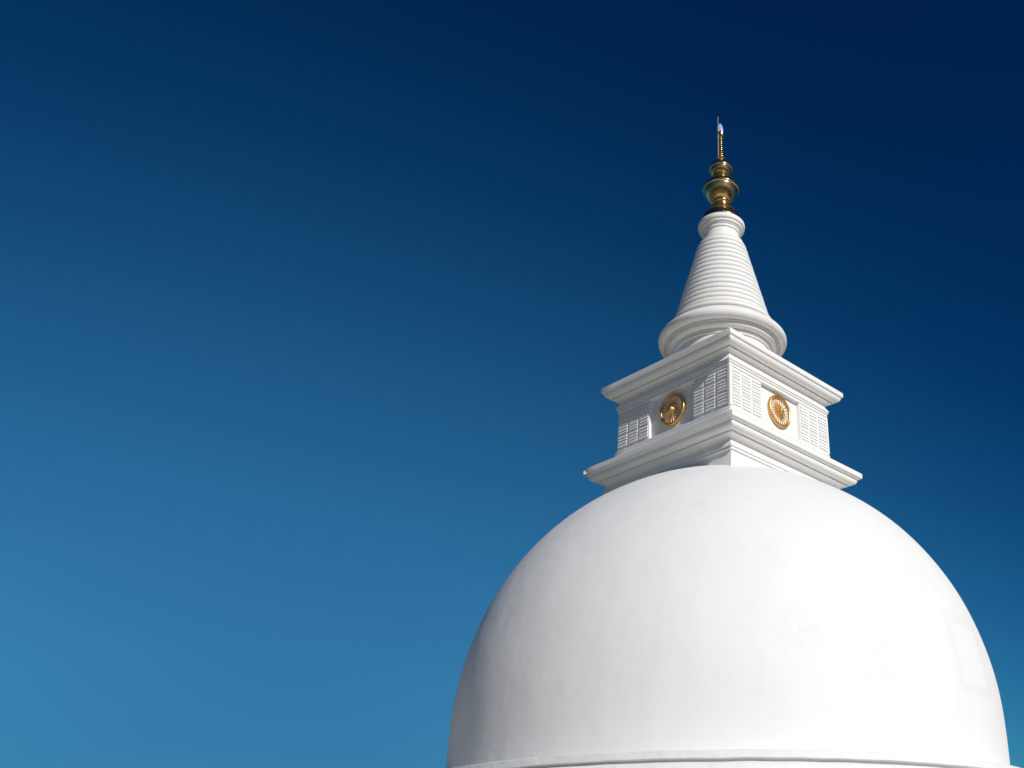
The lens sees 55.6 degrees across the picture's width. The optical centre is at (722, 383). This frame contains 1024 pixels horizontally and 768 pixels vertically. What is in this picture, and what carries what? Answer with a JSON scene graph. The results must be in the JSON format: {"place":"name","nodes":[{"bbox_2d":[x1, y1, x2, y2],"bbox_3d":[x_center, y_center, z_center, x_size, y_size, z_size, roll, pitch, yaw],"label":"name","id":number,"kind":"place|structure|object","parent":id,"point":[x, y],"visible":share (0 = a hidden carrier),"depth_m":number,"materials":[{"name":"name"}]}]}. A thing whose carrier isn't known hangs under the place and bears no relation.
{"place":"outdoors","nodes":[
{"label":"outdoors","id":0,"kind":"place"},
{"bbox_2d":[0,0,1023,767],"label":"sky","id":1,"kind":"structure","parent":0,"point":[316,316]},
{"bbox_2d":[446,124,1019,767],"bbox_3d":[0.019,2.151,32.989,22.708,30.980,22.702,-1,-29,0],"label":"stupa","id":2,"kind":"object","parent":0,"point":[724,570],"visible":1,"depth_m":23.47,"materials":[{"name":"paint"}]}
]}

